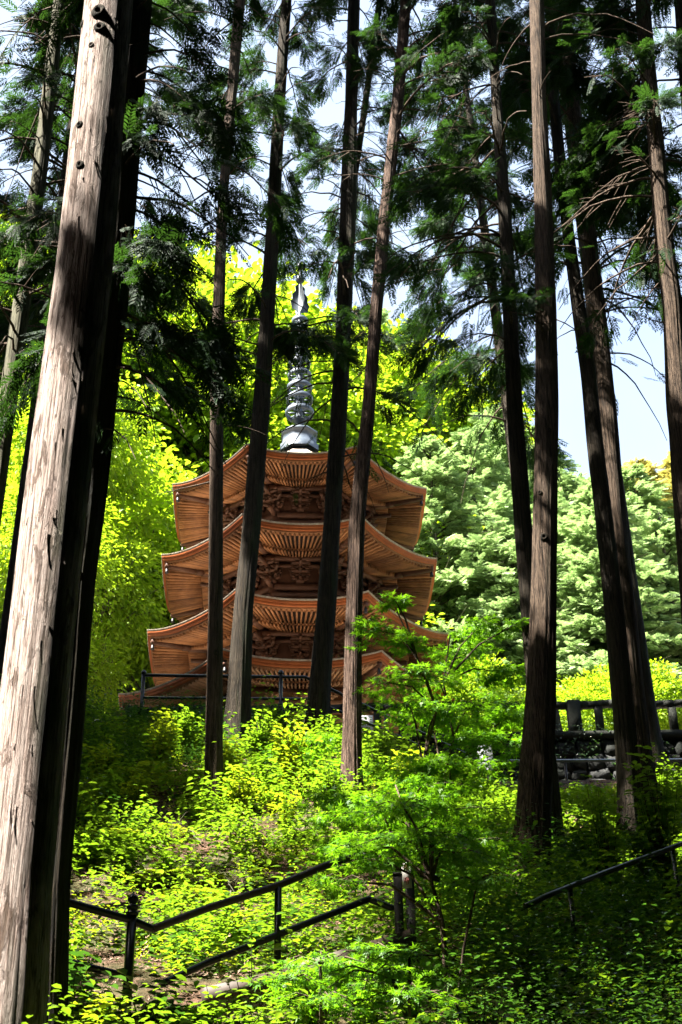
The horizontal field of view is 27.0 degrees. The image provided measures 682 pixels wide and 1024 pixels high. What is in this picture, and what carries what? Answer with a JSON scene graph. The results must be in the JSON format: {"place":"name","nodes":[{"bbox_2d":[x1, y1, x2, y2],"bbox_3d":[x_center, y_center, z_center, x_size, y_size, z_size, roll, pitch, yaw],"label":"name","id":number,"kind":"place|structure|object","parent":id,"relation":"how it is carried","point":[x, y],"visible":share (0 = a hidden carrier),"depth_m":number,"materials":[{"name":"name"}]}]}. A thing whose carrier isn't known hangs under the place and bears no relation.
{"place":"outdoors","nodes":[
{"label":"outdoors","id":0,"kind":"place"},
{"bbox_2d":[97,673,154,719],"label":"hillside","id":1,"kind":"structure","parent":0,"point":[128,689],"depth_m":69.55,"materials":[{"name":"green plant"}]},
{"bbox_2d":[0,447,198,717],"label":"broadleaf tree","id":2,"kind":"object","parent":1,"relation":"on","point":[147,523],"visible":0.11,"depth_m":61.78,"materials":[{"name":"green plant"}]},
{"bbox_2d":[19,315,244,472],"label":"broadleaf tree","id":3,"kind":"object","parent":1,"relation":"on","point":[164,413],"visible":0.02,"depth_m":80.78,"materials":[{"name":"green plant"}]},
{"bbox_2d":[97,522,185,696],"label":"broadleaf tree","id":4,"kind":"object","parent":1,"relation":"on","point":[139,662],"visible":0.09,"depth_m":60.99,"materials":[{"name":"green plant"}]},
{"bbox_2d":[98,426,196,688],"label":"broadleaf tree","id":5,"kind":"object","parent":1,"relation":"on","point":[170,451],"visible":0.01,"depth_m":71.62,"materials":[{"name":"green plant"}]},
{"bbox_2d":[118,255,363,478],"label":"broadleaf tree","id":6,"kind":"object","parent":1,"relation":"on","point":[286,303],"visible":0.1,"depth_m":81.23,"materials":[{"name":"green plant"}]},
{"bbox_2d":[175,238,334,334],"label":"broadleaf tree","id":7,"kind":"object","parent":1,"relation":"on","point":[234,258],"visible":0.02,"depth_m":91.62,"materials":[{"name":"yellow plant"}]},
{"bbox_2d":[126,313,397,482],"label":"broadleaf tree","id":8,"kind":"object","parent":1,"relation":"on","point":[204,464],"visible":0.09,"depth_m":79.46,"materials":[{"name":"green plant"}]},
{"bbox_2d":[223,347,453,478],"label":"broadleaf tree","id":9,"kind":"object","parent":1,"relation":"on","point":[392,441],"visible":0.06,"depth_m":78.28,"materials":[{"name":"green plant"}]},
{"bbox_2d":[277,312,465,446],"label":"broadleaf tree","id":10,"kind":"object","parent":1,"relation":"on","point":[399,381],"visible":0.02,"depth_m":86.80,"materials":[{"name":"green plant"}]},
{"bbox_2d":[313,313,534,472],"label":"broadleaf tree","id":11,"kind":"object","parent":1,"relation":"on","point":[449,391],"visible":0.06,"depth_m":86.31,"materials":[{"name":"green plant"}]},
{"bbox_2d":[393,434,564,711],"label":"conifer tree","id":12,"kind":"object","parent":1,"relation":"on","point":[462,540],"visible":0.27,"depth_m":64.94,"materials":[{"name":"green plant"}]},
{"bbox_2d":[444,405,532,531],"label":"conifer tree","id":13,"kind":"object","parent":1,"relation":"on","point":[485,421],"visible":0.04,"depth_m":81.27,"materials":[{"name":"green plant"}]},
{"bbox_2d":[427,425,559,662],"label":"conifer tree","id":14,"kind":"object","parent":1,"relation":"on","point":[498,503],"visible":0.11,"depth_m":74.07,"materials":[{"name":"green plant"}]},
{"bbox_2d":[453,525,592,731],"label":"conifer tree","id":15,"kind":"object","parent":1,"relation":"on","point":[498,601],"visible":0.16,"depth_m":62.09,"materials":[{"name":"green plant"}]},
{"bbox_2d":[530,466,586,556],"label":"conifer tree","id":16,"kind":"object","parent":1,"relation":"on","point":[569,481],"visible":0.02,"depth_m":80.27,"materials":[{"name":"green plant"}]},
{"bbox_2d":[513,490,606,730],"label":"conifer tree","id":17,"kind":"object","parent":1,"relation":"on","point":[563,506],"visible":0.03,"depth_m":68.65,"materials":[{"name":"green plant"}]},
{"bbox_2d":[524,477,681,730],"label":"conifer tree","id":18,"kind":"object","parent":1,"relation":"on","point":[581,560],"visible":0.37,"depth_m":61.97,"materials":[{"name":"green plant"}]},
{"bbox_2d":[622,457,672,517],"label":"conifer tree","id":19,"kind":"object","parent":1,"relation":"on","point":[650,467],"visible":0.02,"depth_m":88.53,"materials":[{"name":"yellow plant"}]},
{"bbox_2d":[622,462,673,557],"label":"conifer tree","id":20,"kind":"object","parent":1,"relation":"on","point":[647,490],"visible":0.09,"depth_m":80.10,"materials":[{"name":"green plant"}]},
{"bbox_2d":[631,506,681,727],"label":"conifer tree","id":21,"kind":"object","parent":1,"relation":"on","point":[659,536],"visible":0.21,"depth_m":65.79,"materials":[{"name":"green plant"}]},
{"bbox_2d":[0,0,681,518],"label":"sky","id":22,"kind":"structure","parent":0,"point":[641,435],"materials":[{"name":"white"}]},
{"bbox_2d":[69,712,681,1023],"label":"ground","id":23,"kind":"structure","parent":0,"point":[148,977],"depth_m":17.61,"materials":[{"name":"green plant"}]},
{"bbox_2d":[0,0,132,1023],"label":"cedar tree","id":24,"kind":"object","parent":23,"relation":"on","point":[35,683],"visible":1,"depth_m":10.27,"materials":[{"name":"brown plant"}]},
{"bbox_2d":[0,0,166,683],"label":"cedar tree","id":25,"kind":"object","parent":23,"relation":"on","point":[6,118],"visible":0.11,"depth_m":35.77,"materials":[{"name":"green plant"}]},
{"bbox_2d":[68,950,125,1022],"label":"leafy shrub","id":26,"kind":"object","parent":23,"relation":"on","point":[75,982],"visible":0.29,"depth_m":11.11,"materials":[{"name":"green plant"}]},
{"bbox_2d":[0,0,194,525],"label":"cedar tree","id":27,"kind":"object","parent":23,"relation":"on","point":[13,344],"visible":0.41,"depth_m":21.91,"materials":[{"name":"green plant"}]},
{"bbox_2d":[73,829,122,872],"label":"leafy shrub","id":28,"kind":"object","parent":23,"relation":"on","point":[85,861],"visible":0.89,"depth_m":19.26,"materials":[{"name":"green plant"}]},
{"bbox_2d":[68,992,133,1023],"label":"leafy shrub","id":29,"kind":"object","parent":23,"relation":"on","point":[95,1013],"visible":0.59,"depth_m":10.86,"materials":[{"name":"plant"}]},
{"bbox_2d":[83,739,123,795],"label":"leafy shrub","id":30,"kind":"object","parent":23,"relation":"on","point":[104,756],"visible":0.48,"depth_m":23.97,"materials":[{"name":"green plant"}]},
{"bbox_2d":[0,0,242,418],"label":"cedar tree","id":31,"kind":"object","parent":23,"relation":"on","point":[161,15],"visible":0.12,"depth_m":40.52,"materials":[{"name":"green plant"}]},
{"bbox_2d":[99,834,149,885],"bbox_3d":[-2.869,4.656,18.741,0.502,0.675,0.708,-20,-36,29],"label":"leafy shrub","id":32,"kind":"object","parent":23,"relation":"on","point":[128,848],"visible":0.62,"depth_m":18.70,"materials":[{"name":"green plant"}]},
{"bbox_2d":[0,676,266,777],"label":"undergrowth","id":33,"kind":"object","parent":23,"relation":"on","point":[144,717],"visible":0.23,"depth_m":28.68,"materials":[{"name":"green plant"}]},
{"bbox_2d":[118,768,155,812],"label":"leafy shrub","id":34,"kind":"object","parent":23,"relation":"on","point":[134,797],"visible":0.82,"depth_m":22.46,"materials":[{"name":"green plant"}]},
{"bbox_2d":[0,0,284,1023],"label":"cedar tree","id":35,"kind":"object","parent":23,"relation":"on","point":[174,254],"visible":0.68,"depth_m":13.33,"materials":[{"name":"green plant"}]},
{"bbox_2d":[102,968,190,1023],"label":"leafy shrub","id":36,"kind":"object","parent":23,"relation":"on","point":[176,1008],"visible":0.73,"depth_m":10.61,"materials":[{"name":"green plant"}]},
{"bbox_2d":[116,761,177,785],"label":"fern","id":37,"kind":"object","parent":23,"relation":"on","point":[145,768],"visible":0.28,"depth_m":24.33,"materials":[{"name":"green plant"}]},
{"bbox_2d":[144,708,181,775],"bbox_3d":[-3.264,4.195,25.752,0.589,1.426,0.809,-19,-36,28],"label":"leafy shrub","id":38,"kind":"object","parent":23,"relation":"on","point":[162,747],"visible":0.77,"depth_m":25.76,"materials":[{"name":"green plant"}]},
{"bbox_2d":[148,849,198,887],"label":"leafy shrub","id":39,"kind":"object","parent":23,"relation":"on","point":[164,855],"visible":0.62,"depth_m":18.58,"materials":[{"name":"green plant"}]},
{"bbox_2d":[170,704,203,764],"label":"leafy shrub","id":40,"kind":"object","parent":23,"relation":"on","point":[184,735],"visible":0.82,"depth_m":26.73,"materials":[{"name":"green plant"}]},
{"bbox_2d":[161,867,227,884],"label":"fern","id":41,"kind":"object","parent":23,"relation":"on","point":[183,871],"visible":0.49,"depth_m":18.50,"materials":[{"name":"green plant"}]},
{"bbox_2d":[164,1000,236,1023],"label":"leafy shrub","id":42,"kind":"object","parent":23,"relation":"on","point":[199,1008],"visible":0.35,"depth_m":10.73,"materials":[{"name":"green plant"}]},
{"bbox_2d":[133,0,320,814],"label":"cedar tree","id":43,"kind":"object","parent":23,"relation":"on","point":[265,101],"visible":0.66,"depth_m":28.63,"materials":[{"name":"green plant"}]},
{"bbox_2d":[183,985,277,1023],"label":"leafy shrub","id":44,"kind":"object","parent":23,"relation":"on","point":[215,1020],"visible":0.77,"depth_m":10.60,"materials":[{"name":"green plant"}]},
{"bbox_2d":[223,737,243,782],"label":"leafy shrub","id":45,"kind":"object","parent":23,"relation":"on","point":[229,757],"visible":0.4,"depth_m":24.30,"materials":[{"name":"green plant"}]},
{"bbox_2d":[219,764,260,819],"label":"leafy shrub","id":46,"kind":"object","parent":23,"relation":"on","point":[242,795],"visible":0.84,"depth_m":22.28,"materials":[{"name":"green plant"}]},
{"bbox_2d":[200,967,295,1005],"bbox_3d":[-0.793,4.156,12.443,0.904,0.418,0.120,14,-34,-24],"label":"step edging","id":47,"kind":"object","parent":23,"relation":"on","point":[224,987],"visible":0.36,"depth_m":12.30,"materials":[{"name":"grey stone"}]},
{"bbox_2d":[218,929,284,1023],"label":"leafy shrub","id":48,"kind":"object","parent":23,"relation":"on","point":[229,980],"visible":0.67,"depth_m":11.06,"materials":[{"name":"green plant"}]},
{"bbox_2d":[70,851,440,1016],"bbox_3d":[-0.980,4.008,13.435,4.254,2.063,0.396,13,-33,-21],"label":"handrail","id":49,"kind":"object","parent":23,"relation":"on","point":[131,919],"visible":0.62,"depth_m":13.32,"materials":[{"name":"black metal"}]},
{"bbox_2d":[153,0,365,756],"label":"cedar tree","id":50,"kind":"object","parent":23,"relation":"on","point":[238,697],"visible":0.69,"depth_m":33.66,"materials":[{"name":"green plant"}]},
{"bbox_2d":[240,708,281,768],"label":"leafy shrub","id":51,"kind":"object","parent":23,"relation":"on","point":[259,738],"visible":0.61,"depth_m":25.62,"materials":[{"name":"green plant"}]},
{"bbox_2d":[21,971,539,1023],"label":"undergrowth","id":52,"kind":"object","parent":23,"relation":"on","point":[67,1010],"visible":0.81,"depth_m":9.82,"materials":[{"name":"green plant"}]},
{"bbox_2d":[266,789,301,837],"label":"leafy shrub","id":53,"kind":"object","parent":23,"relation":"on","point":[292,813],"visible":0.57,"depth_m":20.79,"materials":[{"name":"plant"}]},
{"bbox_2d":[268,718,308,792],"bbox_3d":[-0.848,4.077,23.589,0.722,1.330,0.654,-25,-38,34],"label":"leafy shrub","id":54,"kind":"object","parent":23,"relation":"on","point":[285,749],"visible":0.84,"depth_m":23.63,"materials":[{"name":"plant"}]},
{"bbox_2d":[261,972,343,1023],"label":"leafy shrub","id":55,"kind":"object","parent":23,"relation":"on","point":[327,1021],"visible":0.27,"depth_m":10.81,"materials":[{"name":"green plant"}]},
{"bbox_2d":[139,670,476,760],"bbox_3d":[-0.644,4.657,31.404,7.598,2.377,0.669,4,-31,-8],"label":"handrail","id":56,"kind":"object","parent":23,"relation":"on","point":[281,677],"visible":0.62,"depth_m":31.61,"materials":[{"name":"black paint"}]},
{"bbox_2d":[243,730,377,798],"bbox_3d":[-0.569,4.341,24.178,2.353,2.097,3.454,13,-34,-22],"label":"leafy shrub","id":57,"kind":"object","parent":23,"relation":"on","point":[328,739],"visible":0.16,"depth_m":25.15,"materials":[{"name":"green plant"}]},
{"bbox_2d":[242,948,391,1023],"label":"maple tree","id":58,"kind":"object","parent":23,"relation":"on","point":[324,995],"visible":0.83,"depth_m":10.52,"materials":[{"name":"green plant"}]},
{"bbox_2d":[307,758,352,818],"bbox_3d":[-0.206,4.283,21.970,0.668,0.994,0.634,-22,-37,31],"label":"leafy shrub","id":59,"kind":"object","parent":23,"relation":"on","point":[328,783],"visible":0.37,"depth_m":21.93,"materials":[{"name":"green plant"}]},
{"bbox_2d":[0,674,681,1023],"bbox_3d":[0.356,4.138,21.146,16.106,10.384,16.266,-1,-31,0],"label":"undergrowth","id":60,"kind":"object","parent":23,"relation":"on","point":[226,820],"visible":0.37,"depth_m":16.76,"materials":[{"name":"green plant"}]},
{"bbox_2d":[225,0,468,736],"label":"cedar tree","id":61,"kind":"object","parent":23,"relation":"on","point":[345,314],"visible":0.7,"depth_m":34.27,"materials":[{"name":"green plant"}]},
{"bbox_2d":[297,929,414,975],"bbox_3d":[0.108,4.128,13.210,1.249,0.588,0.120,13,-33,-21],"label":"step edging","id":62,"kind":"object","parent":23,"relation":"on","point":[401,940],"visible":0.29,"depth_m":13.36,"materials":[{"name":"grey stone"}]},
{"bbox_2d":[278,936,440,1018],"bbox_3d":[0.167,3.833,10.929,1.253,1.109,1.004,19,-36,-30],"label":"maple tree","id":63,"kind":"object","parent":23,"relation":"on","point":[380,948],"visible":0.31,"depth_m":11.07,"materials":[{"name":"green plant"}]},
{"bbox_2d":[328,982,401,1023],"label":"leafy shrub","id":64,"kind":"object","parent":23,"relation":"on","point":[377,1019],"visible":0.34,"depth_m":10.63,"materials":[{"name":"green plant"}]},
{"bbox_2d":[303,0,428,722],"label":"cedar tree","id":65,"kind":"object","parent":23,"relation":"on","point":[367,86],"visible":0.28,"depth_m":38.55,"materials":[{"name":"green plant"}]},
{"bbox_2d":[364,720,400,780],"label":"leafy shrub","id":66,"kind":"object","parent":23,"relation":"on","point":[379,740],"visible":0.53,"depth_m":24.97,"materials":[{"name":"green plant"}]},
{"bbox_2d":[312,942,480,1023],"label":"maple tree","id":67,"kind":"object","parent":23,"relation":"on","point":[410,990],"visible":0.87,"depth_m":10.06,"materials":[{"name":"green plant"}]},
{"bbox_2d":[392,872,404,986],"bbox_3d":[0.572,4.210,13.799,0.100,1.418,0.100,-1,-31,0],"label":"wooden post","id":68,"kind":"object","parent":23,"relation":"on","point":[398,896],"visible":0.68,"depth_m":13.97,"materials":[{"name":"brown wood"}]},
{"bbox_2d":[289,0,521,794],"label":"cedar tree","id":69,"kind":"object","parent":23,"relation":"on","point":[351,753],"visible":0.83,"depth_m":28.80,"materials":[{"name":"green plant"}]},
{"bbox_2d":[281,772,536,885],"bbox_3d":[0.664,4.059,16.981,2.623,2.115,2.938,16,-35,-25],"label":"maple tree","id":70,"kind":"object","parent":23,"relation":"on","point":[438,798],"visible":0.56,"depth_m":16.92,"materials":[{"name":"green plant"}]},
{"bbox_2d":[346,590,472,859],"bbox_3d":[0.982,3.180,20.261,1.892,4.485,1.418,-1,-31,0],"label":"maple tree","id":71,"kind":"object","parent":23,"relation":"on","point":[405,645],"visible":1,"depth_m":20.73,"materials":[{"name":"green plant"}]},
{"bbox_2d":[405,870,416,969],"bbox_3d":[0.688,4.198,13.805,0.100,1.459,0.100,-1,-31,0],"label":"wooden post","id":72,"kind":"object","parent":23,"relation":"on","point":[410,892],"visible":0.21,"depth_m":13.93,"materials":[{"name":"brown wood"}]},
{"bbox_2d":[305,796,519,1023],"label":"maple tree","id":73,"kind":"object","parent":23,"relation":"on","point":[403,860],"visible":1,"depth_m":13.13,"materials":[{"name":"green plant"}]},
{"bbox_2d":[355,611,559,843],"bbox_3d":[1.876,3.163,20.998,2.814,4.280,3.259,-12,-33,19],"label":"maple tree","id":74,"kind":"object","parent":23,"relation":"on","point":[501,717],"visible":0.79,"depth_m":21.13,"materials":[{"name":"green plant"}]},
{"bbox_2d":[431,986,512,1023],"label":"leafy shrub","id":75,"kind":"object","parent":23,"relation":"on","point":[478,1019],"visible":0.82,"depth_m":10.09,"materials":[{"name":"green plant"}]},
{"bbox_2d":[369,0,609,860],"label":"cedar tree","id":76,"kind":"object","parent":23,"relation":"on","point":[510,298],"visible":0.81,"depth_m":26.09,"materials":[{"name":"green plant"}]},
{"bbox_2d":[369,729,681,780],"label":"retaining wall","id":77,"kind":"structure","parent":23,"relation":"on","point":[600,770],"depth_m":35.24,"materials":[{"name":"stone"}]},
{"bbox_2d":[125,699,681,732],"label":"balustrade","id":78,"kind":"object","parent":77,"relation":"on","point":[573,708],"visible":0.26,"depth_m":35.89,"materials":[{"name":"stone"}]},
{"bbox_2d":[405,736,681,894],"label":"undergrowth","id":79,"kind":"object","parent":23,"relation":"on","point":[604,794],"visible":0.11,"depth_m":23.32,"materials":[{"name":"green plant"}]},
{"bbox_2d":[445,0,681,838],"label":"cedar tree","id":80,"kind":"object","parent":23,"relation":"on","point":[625,734],"visible":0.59,"depth_m":26.39,"materials":[{"name":"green plant"}]},
{"bbox_2d":[482,0,652,895],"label":"cedar tree","id":81,"kind":"object","parent":23,"relation":"on","point":[535,780],"visible":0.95,"depth_m":20.90,"materials":[{"name":"brown plant"}]},
{"bbox_2d":[466,0,675,781],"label":"cedar tree","id":82,"kind":"object","parent":23,"relation":"on","point":[652,713],"visible":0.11,"depth_m":33.87,"materials":[{"name":"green plant"}]},
{"bbox_2d":[552,807,601,873],"bbox_3d":[3.191,4.502,18.780,0.566,0.991,0.728,-27,-40,36],"label":"leafy shrub","id":83,"kind":"object","parent":23,"relation":"on","point":[576,836],"visible":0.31,"depth_m":18.77,"materials":[{"name":"green plant"}]},
{"bbox_2d":[476,0,681,804],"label":"cedar tree","id":84,"kind":"object","parent":23,"relation":"on","point":[591,282],"visible":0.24,"depth_m":29.72,"materials":[{"name":"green plant"}]},
{"bbox_2d":[478,759,681,779],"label":"railing","id":85,"kind":"object","parent":23,"relation":"on","point":[582,760],"visible":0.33,"depth_m":31.82,"materials":[{"name":"metal"}]},
{"bbox_2d":[573,774,626,902],"bbox_3d":[3.213,4.089,17.294,0.569,1.731,0.753,-23,-37,32],"label":"leafy shrub","id":86,"kind":"object","parent":23,"relation":"on","point":[607,833],"visible":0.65,"depth_m":17.35,"materials":[{"name":"green plant"}]},
{"bbox_2d":[523,841,681,963],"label":"handrail","id":87,"kind":"object","parent":23,"relation":"on","point":[557,891],"visible":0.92,"depth_m":15.29,"materials":[{"name":"black metal"}]},
{"bbox_2d":[524,0,681,620],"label":"cedar tree","id":88,"kind":"object","parent":23,"relation":"on","point":[576,189],"visible":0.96,"depth_m":26.58,"materials":[{"name":"green plant"}]},
{"bbox_2d":[577,0,681,243],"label":"cedar tree","id":89,"kind":"object","parent":23,"relation":"on","point":[656,9],"visible":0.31,"depth_m":28.76,"materials":[{"name":"green plant"}]},
{"bbox_2d":[619,815,669,899],"bbox_3d":[3.825,4.341,17.677,0.639,1.206,0.623,-12,-33,18],"label":"leafy shrub","id":90,"kind":"object","parent":23,"relation":"on","point":[642,852],"visible":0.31,"depth_m":17.70,"materials":[{"name":"green plant"}]},
{"bbox_2d":[623,742,681,911],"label":"leafy shrub","id":91,"kind":"object","parent":23,"relation":"on","point":[661,828],"visible":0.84,"depth_m":17.56,"materials":[{"name":"green plant"}]},
{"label":"terrace ground","id":92,"kind":"structure","parent":0,"visible":0},
{"bbox_2d":[0,477,144,616],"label":"broadleaf tree","id":93,"kind":"object","parent":92,"relation":"on","point":[11,505],"visible":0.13,"depth_m":50.28,"materials":[{"name":"green plant"}]},
{"bbox_2d":[8,370,188,526],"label":"broadleaf tree","id":94,"kind":"object","parent":92,"relation":"on","point":[122,447],"visible":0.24,"depth_m":59.74,"materials":[{"name":"green plant"}]},
{"bbox_2d":[85,627,138,714],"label":"broadleaf tree","id":95,"kind":"object","parent":92,"relation":"on","point":[110,674],"visible":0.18,"depth_m":49.86,"materials":[{"name":"green plant"}]},
{"bbox_2d":[87,529,171,691],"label":"broadleaf tree","id":96,"kind":"object","parent":92,"relation":"on","point":[110,617],"visible":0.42,"depth_m":57.22,"materials":[{"name":"green plant"}]},
{"bbox_2d":[118,261,473,732],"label":"pagoda","id":97,"kind":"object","parent":92,"relation":"on","point":[286,585],"visible":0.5,"depth_m":48.40,"materials":[{"name":"brown wood"}]},
{"bbox_2d":[414,653,525,732],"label":"broadleaf tree","id":98,"kind":"object","parent":92,"relation":"on","point":[470,682],"visible":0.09,"depth_m":44.98,"materials":[{"name":"green plant"}]},
{"bbox_2d":[359,0,637,730],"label":"cedar tree","id":99,"kind":"object","parent":92,"relation":"on","point":[452,368],"visible":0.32,"depth_m":44.61,"materials":[{"name":"green plant"}]},
{"bbox_2d":[556,668,613,730],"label":"broadleaf tree","id":100,"kind":"object","parent":92,"relation":"on","point":[589,692],"visible":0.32,"depth_m":46.74,"materials":[{"name":"green plant"}]},
{"bbox_2d":[602,657,681,729],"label":"broadleaf tree","id":101,"kind":"object","parent":92,"relation":"on","point":[664,688],"visible":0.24,"depth_m":45.73,"materials":[{"name":"green plant"}]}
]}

